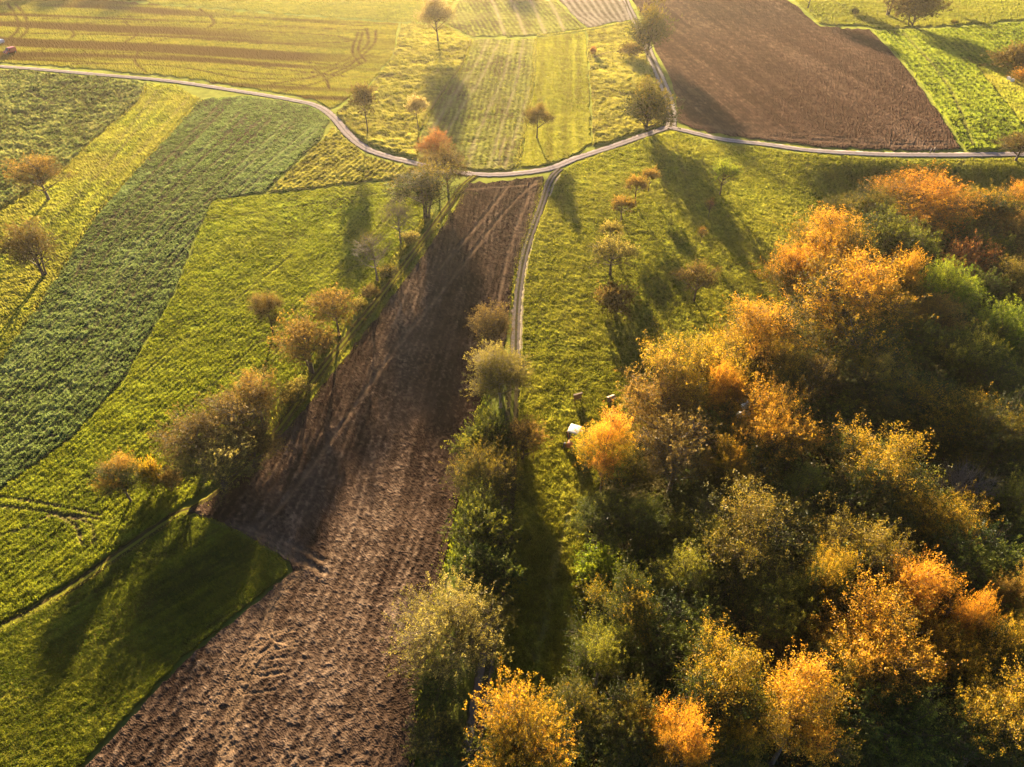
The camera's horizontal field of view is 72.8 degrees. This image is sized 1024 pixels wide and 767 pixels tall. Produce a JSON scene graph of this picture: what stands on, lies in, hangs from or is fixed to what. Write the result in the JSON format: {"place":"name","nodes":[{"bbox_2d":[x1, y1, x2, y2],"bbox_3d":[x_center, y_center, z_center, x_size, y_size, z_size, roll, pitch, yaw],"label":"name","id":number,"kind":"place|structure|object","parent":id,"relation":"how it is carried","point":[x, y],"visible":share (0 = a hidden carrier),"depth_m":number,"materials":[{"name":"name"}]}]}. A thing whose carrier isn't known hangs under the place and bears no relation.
{"place":"outdoors","nodes":[
{"label":"outdoors","id":0,"kind":"place"},
{"bbox_2d":[0,69,145,209],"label":"leafy field","id":1,"kind":"structure","parent":0,"point":[121,95],"depth_m":230.69,"materials":[{"name":"green plant"}]},
{"bbox_2d":[0,83,199,361],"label":"grass strip","id":2,"kind":"object","parent":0,"point":[106,137],"depth_m":183.26,"materials":[{"name":"green plant"}]},
{"bbox_2d":[0,215,67,275],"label":"tree","id":3,"kind":"object","parent":2,"relation":"on","point":[32,239],"visible":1,"depth_m":146.94,"materials":[{"name":"brown plant"}]},
{"bbox_2d":[0,150,77,199],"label":"tree","id":4,"kind":"object","parent":2,"relation":"on","point":[39,162],"visible":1,"depth_m":174.39,"materials":[{"name":"brown plant"}]},
{"bbox_2d":[0,513,287,766],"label":"meadow","id":5,"kind":"structure","parent":0,"point":[152,602],"depth_m":83.14,"materials":[{"name":"green plant"}]},
{"bbox_2d":[0,68,330,488],"bbox_3d":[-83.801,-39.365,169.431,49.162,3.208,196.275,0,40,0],"label":"dark crop","id":6,"kind":"object","parent":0,"point":[150,261],"visible":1,"depth_m":158.06,"materials":[{"name":"green plant"}]},
{"bbox_2d":[0,0,398,108],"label":"mown field","id":7,"kind":"structure","parent":0,"point":[229,51],"depth_m":296.54,"materials":[{"name":"yellow plant"}]},
{"bbox_2d":[0,181,422,622],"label":"meadow","id":8,"kind":"structure","parent":0,"point":[205,231],"depth_m":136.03,"materials":[{"name":"green plant"}]},
{"bbox_2d":[0,175,478,631],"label":"grass track","id":9,"kind":"structure","parent":0,"point":[327,361],"depth_m":115.56,"materials":[{"name":"green plant"}]},
{"bbox_2d":[121,0,453,22],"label":"meadow","id":10,"kind":"structure","parent":0,"point":[321,7],"depth_m":348.85,"materials":[{"name":"plant"}]},
{"bbox_2d":[85,176,543,766],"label":"ploughed field","id":11,"kind":"structure","parent":0,"point":[347,508],"depth_m":96.26,"materials":[{"name":"soil"}]},
{"bbox_2d":[1,20,632,423],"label":"grass","id":12,"kind":"structure","parent":0,"point":[517,162],"depth_m":201.50,"materials":[{"name":"green plant"}]},
{"bbox_2d":[0,65,667,176],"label":"lane","id":13,"kind":"structure","parent":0,"point":[346,132],"depth_m":217.56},
{"bbox_2d":[268,127,415,191],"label":"rough pasture","id":14,"kind":"structure","parent":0,"point":[328,172],"depth_m":195.94,"materials":[{"name":"plant"}]},
{"bbox_2d":[337,22,471,157],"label":"rough pasture","id":15,"kind":"structure","parent":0,"point":[405,83],"depth_m":252.71,"materials":[{"name":"green plant"}]},
{"bbox_2d":[419,38,533,170],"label":"crop field","id":16,"kind":"structure","parent":0,"point":[481,50],"depth_m":237.13,"materials":[{"name":"green plant"}]},
{"bbox_2d":[0,0,1023,766],"bbox_3d":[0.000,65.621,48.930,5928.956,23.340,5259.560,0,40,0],"label":"ground","id":17,"kind":"structure","parent":0,"point":[218,94],"depth_m":194.61,"materials":[{"name":"green plant"}]},
{"bbox_2d":[87,448,146,502],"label":"tree","id":18,"kind":"object","parent":17,"relation":"on","point":[125,466],"visible":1,"depth_m":97.06,"materials":[{"name":"brown plant"}]},
{"bbox_2d":[139,394,238,476],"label":"tree","id":19,"kind":"object","parent":17,"relation":"on","point":[171,445],"visible":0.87,"depth_m":101.68,"materials":[{"name":"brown plant"}]},
{"bbox_2d":[164,422,271,507],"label":"tree","id":20,"kind":"object","parent":17,"relation":"on","point":[217,468],"visible":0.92,"depth_m":99.72,"materials":[{"name":"green plant"}]},
{"bbox_2d":[187,386,276,452],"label":"tree","id":21,"kind":"object","parent":17,"relation":"on","point":[232,405],"visible":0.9,"depth_m":105.45,"materials":[{"name":"brown plant"}]},
{"bbox_2d":[218,360,302,426],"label":"tree","id":22,"kind":"object","parent":17,"relation":"on","point":[257,389],"visible":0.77,"depth_m":111.18,"materials":[{"name":"brown plant"}]},
{"bbox_2d":[262,304,343,373],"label":"tree","id":23,"kind":"object","parent":17,"relation":"on","point":[299,333],"visible":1,"depth_m":120.54,"materials":[{"name":"brown plant"}]},
{"bbox_2d":[1,0,665,192],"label":"grass","id":24,"kind":"structure","parent":17,"relation":"on","point":[430,84],"depth_m":258.77,"materials":[{"name":"green plant"}]},
{"bbox_2d":[381,158,477,220],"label":"tree","id":25,"kind":"object","parent":17,"relation":"on","point":[424,183],"visible":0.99,"depth_m":166.70,"materials":[{"name":"brown plant"}]},
{"bbox_2d":[408,659,472,720],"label":"bush","id":26,"kind":"object","parent":17,"relation":"on","point":[433,697],"visible":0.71,"depth_m":73.83,"materials":[{"name":"green plant"}]},
{"bbox_2d":[400,701,482,766],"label":"bush","id":27,"kind":"object","parent":17,"relation":"on","point":[437,733],"visible":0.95,"depth_m":70.41,"materials":[{"name":"green plant"}]},
{"bbox_2d":[377,555,519,719],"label":"tree","id":28,"kind":"object","parent":17,"relation":"on","point":[454,616],"visible":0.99,"depth_m":76.24,"materials":[{"name":"green plant"}]},
{"bbox_2d":[440,400,522,473],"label":"tree","id":29,"kind":"object","parent":17,"relation":"on","point":[488,431],"visible":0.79,"depth_m":104.21,"materials":[{"name":"green plant"}]},
{"bbox_2d":[437,534,528,620],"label":"bush","id":30,"kind":"object","parent":17,"relation":"on","point":[495,566],"visible":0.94,"depth_m":85.18,"materials":[{"name":"green plant"}]},
{"bbox_2d":[438,482,531,559],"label":"tree","id":31,"kind":"object","parent":17,"relation":"on","point":[480,519],"visible":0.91,"depth_m":90.19,"materials":[{"name":"green plant"}]},
{"bbox_2d":[438,435,538,509],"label":"tree","id":32,"kind":"object","parent":17,"relation":"on","point":[483,469],"visible":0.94,"depth_m":97.50,"materials":[{"name":"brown plant"}]},
{"bbox_2d":[460,334,535,407],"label":"tree","id":33,"kind":"object","parent":17,"relation":"on","point":[496,378],"visible":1,"depth_m":112.89,"materials":[{"name":"green plant"}]},
{"bbox_2d":[460,656,583,766],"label":"tree","id":34,"kind":"object","parent":17,"relation":"on","point":[539,727],"visible":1,"depth_m":58.97,"materials":[{"name":"yellow plant"}]},
{"bbox_2d":[541,665,615,766],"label":"tree","id":35,"kind":"object","parent":17,"relation":"on","point":[586,698],"visible":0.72,"depth_m":67.35,"materials":[{"name":"green plant"}]},
{"bbox_2d":[624,0,682,55],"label":"tree","id":36,"kind":"object","parent":17,"relation":"on","point":[652,23],"visible":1,"depth_m":276.02,"materials":[{"name":"brown plant"}]},
{"bbox_2d":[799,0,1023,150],"bbox_3d":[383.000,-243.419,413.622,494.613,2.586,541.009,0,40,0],"label":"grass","id":37,"kind":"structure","parent":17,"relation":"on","point":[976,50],"depth_m":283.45,"materials":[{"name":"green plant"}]},
{"bbox_2d":[927,345,1023,419],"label":"tree","id":38,"kind":"object","parent":17,"relation":"on","point":[1001,381],"visible":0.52,"depth_m":112.68,"materials":[{"name":"green plant"}]},
{"bbox_2d":[0,0,1023,766],"bbox_3d":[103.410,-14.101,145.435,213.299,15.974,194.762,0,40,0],"label":"orchard meadow","id":39,"kind":"structure","parent":0,"point":[731,265],"depth_m":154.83,"materials":[{"name":"green plant"}]},
{"bbox_2d":[449,0,583,36],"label":"crop field","id":40,"kind":"structure","parent":0,"point":[495,22],"depth_m":332.11,"materials":[{"name":"plant"}]},
{"bbox_2d":[509,168,563,357],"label":"farm track","id":41,"kind":"structure","parent":0,"point":[521,268],"depth_m":157.43,"materials":[{"name":"grey gravel"}]},
{"bbox_2d":[521,32,591,166],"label":"mown field","id":42,"kind":"structure","parent":0,"point":[570,60],"depth_m":241.46,"materials":[{"name":"plant"}]},
{"bbox_2d":[559,0,630,26],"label":"stubble field","id":43,"kind":"structure","parent":0,"point":[590,13],"depth_m":343.59,"materials":[{"name":"beige plant"}]},
{"bbox_2d":[587,22,663,144],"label":"rough pasture","id":44,"kind":"structure","parent":0,"point":[638,69],"depth_m":257.42,"materials":[{"name":"green plant"}]},
{"bbox_2d":[617,74,684,130],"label":"tree","id":45,"kind":"object","parent":44,"relation":"on","point":[653,101],"visible":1,"depth_m":211.90,"materials":[{"name":"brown plant"}]},
{"bbox_2d":[633,0,959,150],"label":"ploughed field","id":46,"kind":"structure","parent":0,"point":[782,71],"depth_m":258.24,"materials":[{"name":"soil"}]},
{"bbox_2d":[586,242,1023,766],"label":"forest floor","id":47,"kind":"structure","parent":0,"point":[805,761],"depth_m":100.20,"materials":[{"name":"green plant"}]},
{"bbox_2d":[570,538,628,591],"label":"tree","id":48,"kind":"object","parent":47,"relation":"on","point":[606,570],"visible":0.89,"depth_m":89.33,"materials":[{"name":"green plant"}]},
{"bbox_2d":[561,479,638,554],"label":"tree","id":49,"kind":"object","parent":47,"relation":"on","point":[595,509],"visible":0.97,"depth_m":89.02,"materials":[{"name":"green plant"}]},
{"bbox_2d":[566,400,644,494],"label":"tree","id":50,"kind":"object","parent":47,"relation":"on","point":[609,461],"visible":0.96,"depth_m":95.34,"materials":[{"name":"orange plant"}]},
{"bbox_2d":[561,606,653,699],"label":"tree","id":51,"kind":"object","parent":47,"relation":"on","point":[605,646],"visible":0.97,"depth_m":72.50,"materials":[{"name":"green plant"}]},
{"bbox_2d":[576,553,670,667],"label":"tree","id":52,"kind":"object","parent":47,"relation":"on","point":[634,588],"visible":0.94,"depth_m":75.94,"materials":[{"name":"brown plant"}]},
{"bbox_2d":[583,660,666,766],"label":"tree","id":53,"kind":"object","parent":47,"relation":"on","point":[625,718],"visible":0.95,"depth_m":65.88,"materials":[{"name":"green plant"}]},
{"bbox_2d":[613,484,688,558],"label":"tree","id":54,"kind":"object","parent":47,"relation":"on","point":[655,519],"visible":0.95,"depth_m":87.94,"materials":[{"name":"green plant"}]},
{"bbox_2d":[609,354,704,450],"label":"tree","id":55,"kind":"object","parent":47,"relation":"on","point":[637,411],"visible":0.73,"depth_m":104.68,"materials":[{"name":"brown plant"}]},
{"bbox_2d":[619,399,733,493],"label":"tree","id":56,"kind":"object","parent":47,"relation":"on","point":[669,440],"visible":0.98,"depth_m":95.80,"materials":[{"name":"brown plant"}]},
{"bbox_2d":[617,573,737,705],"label":"tree","id":57,"kind":"object","parent":47,"relation":"on","point":[671,631],"visible":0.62,"depth_m":74.90,"materials":[{"name":"green plant"}]},
{"bbox_2d":[630,690,730,766],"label":"tree","id":58,"kind":"object","parent":47,"relation":"on","point":[696,746],"visible":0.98,"depth_m":63.13,"materials":[{"name":"brown plant"}]},
{"bbox_2d":[634,538,730,621],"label":"tree","id":59,"kind":"object","parent":47,"relation":"on","point":[668,579],"visible":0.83,"depth_m":80.98,"materials":[{"name":"green plant"}]},
{"bbox_2d":[631,316,780,425],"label":"tree","id":60,"kind":"object","parent":47,"relation":"on","point":[703,363],"visible":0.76,"depth_m":106.35,"materials":[{"name":"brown plant"}]},
{"bbox_2d":[649,607,783,766],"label":"tree","id":61,"kind":"object","parent":47,"relation":"on","point":[711,682],"visible":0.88,"depth_m":67.15,"materials":[{"name":"yellow plant"}]},
{"bbox_2d":[699,430,762,495],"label":"tree","id":62,"kind":"object","parent":47,"relation":"on","point":[737,463],"visible":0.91,"depth_m":93.84,"materials":[{"name":"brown plant"}]},
{"bbox_2d":[687,702,777,766],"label":"tree","id":63,"kind":"object","parent":47,"relation":"on","point":[752,747],"visible":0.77,"depth_m":65.75,"materials":[{"name":"green plant"}]},
{"bbox_2d":[661,469,822,634],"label":"tree","id":64,"kind":"object","parent":47,"relation":"on","point":[756,551],"visible":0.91,"depth_m":82.37,"materials":[{"name":"green plant"}]},
{"bbox_2d":[721,595,818,684],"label":"tree","id":65,"kind":"object","parent":47,"relation":"on","point":[769,647],"visible":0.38,"depth_m":76.80,"materials":[{"name":"green plant"}]},
{"bbox_2d":[705,287,836,392],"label":"tree","id":66,"kind":"object","parent":47,"relation":"on","point":[757,320],"visible":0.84,"depth_m":111.21,"materials":[{"name":"brown plant"}]},
{"bbox_2d":[722,554,827,660],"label":"tree","id":67,"kind":"object","parent":47,"relation":"on","point":[783,597],"visible":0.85,"depth_m":77.21,"materials":[{"name":"green plant"}]},
{"bbox_2d":[712,371,839,488],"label":"tree","id":68,"kind":"object","parent":47,"relation":"on","point":[782,452],"visible":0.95,"depth_m":95.77,"materials":[{"name":"brown plant"}]},
{"bbox_2d":[542,252,1023,766],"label":"undergrowth","id":69,"kind":"object","parent":47,"relation":"on","point":[647,763],"visible":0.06,"depth_m":84.30,"materials":[{"name":"green plant"}]},
{"bbox_2d":[748,333,831,401],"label":"tree","id":70,"kind":"object","parent":47,"relation":"on","point":[786,377],"visible":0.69,"depth_m":107.45,"materials":[{"name":"green plant"}]},
{"bbox_2d":[728,637,864,766],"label":"tree","id":71,"kind":"object","parent":47,"relation":"on","point":[789,688],"visible":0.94,"depth_m":63.92,"materials":[{"name":"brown plant"}]},
{"bbox_2d":[752,450,849,546],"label":"tree","id":72,"kind":"object","parent":47,"relation":"on","point":[795,485],"visible":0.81,"depth_m":91.29,"materials":[{"name":"green plant"}]},
{"bbox_2d":[751,233,860,319],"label":"tree","id":73,"kind":"object","parent":47,"relation":"on","point":[796,260],"visible":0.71,"depth_m":129.32,"materials":[{"name":"brown plant"}]},
{"bbox_2d":[764,200,877,276],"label":"tree","id":74,"kind":"object","parent":47,"relation":"on","point":[844,235],"visible":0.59,"depth_m":133.80,"materials":[{"name":"brown plant"}]},
{"bbox_2d":[780,532,866,640],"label":"tree","id":75,"kind":"object","parent":47,"relation":"on","point":[821,575],"visible":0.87,"depth_m":76.85,"materials":[{"name":"yellow plant"}]},
{"bbox_2d":[759,381,898,463],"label":"tree","id":76,"kind":"object","parent":47,"relation":"on","point":[826,409],"visible":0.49,"depth_m":106.08,"materials":[{"name":"green plant"}]},
{"bbox_2d":[778,619,894,730],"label":"tree","id":77,"kind":"object","parent":47,"relation":"on","point":[849,669],"visible":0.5,"depth_m":70.37,"materials":[{"name":"yellow plant"}]},
{"bbox_2d":[779,490,924,615],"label":"tree","id":78,"kind":"object","parent":47,"relation":"on","point":[880,536],"visible":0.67,"depth_m":80.74,"materials":[{"name":"yellow plant"}]},
{"bbox_2d":[781,240,938,362],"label":"tree","id":79,"kind":"object","parent":47,"relation":"on","point":[871,291],"visible":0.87,"depth_m":117.04,"materials":[{"name":"brown plant"}]},
{"bbox_2d":[799,297,926,400],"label":"tree","id":80,"kind":"object","parent":47,"relation":"on","point":[857,330],"visible":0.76,"depth_m":111.96,"materials":[{"name":"green plant"}]},
{"bbox_2d":[801,328,927,434],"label":"tree","id":81,"kind":"object","parent":47,"relation":"on","point":[859,376],"visible":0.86,"depth_m":106.63,"materials":[{"name":"green plant"}]},
{"bbox_2d":[801,564,967,736],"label":"tree","id":82,"kind":"object","parent":47,"relation":"on","point":[875,655],"visible":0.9,"depth_m":70.06,"materials":[{"name":"yellow plant"}]},
{"bbox_2d":[814,407,959,554],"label":"tree","id":83,"kind":"object","parent":47,"relation":"on","point":[872,462],"visible":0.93,"depth_m":88.43,"materials":[{"name":"yellow plant"}]},
{"bbox_2d":[839,193,953,288],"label":"tree","id":84,"kind":"object","parent":47,"relation":"on","point":[889,235],"visible":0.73,"depth_m":136.24,"materials":[{"name":"green plant"}]},
{"bbox_2d":[838,353,981,446],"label":"tree","id":85,"kind":"object","parent":47,"relation":"on","point":[903,391],"visible":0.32,"depth_m":106.72,"materials":[{"name":"green plant"}]},
{"bbox_2d":[829,665,993,766],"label":"tree","id":86,"kind":"object","parent":47,"relation":"on","point":[898,718],"visible":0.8,"depth_m":66.24,"materials":[{"name":"green plant"}]},
{"bbox_2d":[863,311,970,374],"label":"tree","id":87,"kind":"object","parent":47,"relation":"on","point":[927,336],"visible":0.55,"depth_m":117.77,"materials":[{"name":"green plant"}]},
{"bbox_2d":[867,540,968,658],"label":"tree","id":88,"kind":"object","parent":47,"relation":"on","point":[934,587],"visible":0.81,"depth_m":74.91,"materials":[{"name":"brown plant"}]},
{"bbox_2d":[849,157,1000,250],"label":"tree","id":89,"kind":"object","parent":47,"relation":"on","point":[906,193],"visible":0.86,"depth_m":172.76,"materials":[{"name":"brown plant"}]},
{"bbox_2d":[881,287,981,349],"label":"tree","id":90,"kind":"object","parent":47,"relation":"on","point":[928,308],"visible":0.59,"depth_m":124.74,"materials":[{"name":"green plant"}]},
{"bbox_2d":[902,252,989,319],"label":"tree","id":91,"kind":"object","parent":47,"relation":"on","point":[958,288],"visible":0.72,"depth_m":136.82,"materials":[{"name":"green plant"}]},
{"bbox_2d":[886,467,1006,565],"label":"tree","id":92,"kind":"object","parent":47,"relation":"on","point":[957,515],"visible":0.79,"depth_m":86.23,"materials":[{"name":"yellow plant"}]},
{"bbox_2d":[890,365,1013,460],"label":"tree","id":93,"kind":"object","parent":47,"relation":"on","point":[959,417],"visible":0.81,"depth_m":103.24,"materials":[{"name":"green plant"}]},
{"bbox_2d":[913,604,1009,702],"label":"tree","id":94,"kind":"object","parent":47,"relation":"on","point":[975,668],"visible":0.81,"depth_m":71.64,"materials":[{"name":"green plant"}]},
{"bbox_2d":[913,515,1023,621],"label":"tree","id":95,"kind":"object","parent":47,"relation":"on","point":[974,563],"visible":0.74,"depth_m":80.63,"materials":[{"name":"green plant"}]},
{"bbox_2d":[927,315,1012,395],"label":"tree","id":96,"kind":"object","parent":47,"relation":"on","point":[981,349],"visible":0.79,"depth_m":114.56,"materials":[{"name":"green plant"}]},
{"bbox_2d":[930,581,1012,658],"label":"tree","id":97,"kind":"object","parent":47,"relation":"on","point":[965,618],"visible":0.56,"depth_m":72.52,"materials":[{"name":"brown plant"}]},
{"bbox_2d":[926,641,1023,766],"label":"tree","id":98,"kind":"object","parent":47,"relation":"on","point":[989,713],"visible":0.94,"depth_m":64.56,"materials":[{"name":"yellow plant"}]},
{"bbox_2d":[944,384,1023,489],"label":"tree","id":99,"kind":"object","parent":47,"relation":"on","point":[1002,429],"visible":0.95,"depth_m":96.87,"materials":[{"name":"green plant"}]},
{"bbox_2d":[945,180,1023,235],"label":"tree","id":100,"kind":"object","parent":47,"relation":"on","point":[1002,204],"visible":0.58,"depth_m":173.91,"materials":[{"name":"brown plant"}]},
{"bbox_2d":[948,603,1023,695],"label":"tree","id":101,"kind":"object","parent":47,"relation":"on","point":[1009,635],"visible":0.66,"depth_m":71.75,"materials":[{"name":"yellow plant"}]},
{"bbox_2d":[959,293,1023,362],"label":"tree","id":102,"kind":"object","parent":47,"relation":"on","point":[1009,332],"visible":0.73,"depth_m":131.19,"materials":[{"name":"green plant"}]},
{"bbox_2d":[963,462,1023,554],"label":"tree","id":103,"kind":"object","parent":47,"relation":"on","point":[1012,511],"visible":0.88,"depth_m":89.58,"materials":[{"name":"green plant"}]},
{"bbox_2d":[668,127,1023,157],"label":"lane","id":104,"kind":"structure","parent":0,"point":[879,154],"depth_m":205.66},
{"bbox_2d":[796,0,1023,28],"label":"meadow","id":105,"kind":"structure","parent":0,"point":[873,18],"depth_m":338.17,"materials":[{"name":"green plant"}]},
{"bbox_2d":[875,22,1023,150],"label":"bright crop","id":106,"kind":"object","parent":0,"point":[941,102],"visible":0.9,"depth_m":266.15,"materials":[{"name":"green plant"}]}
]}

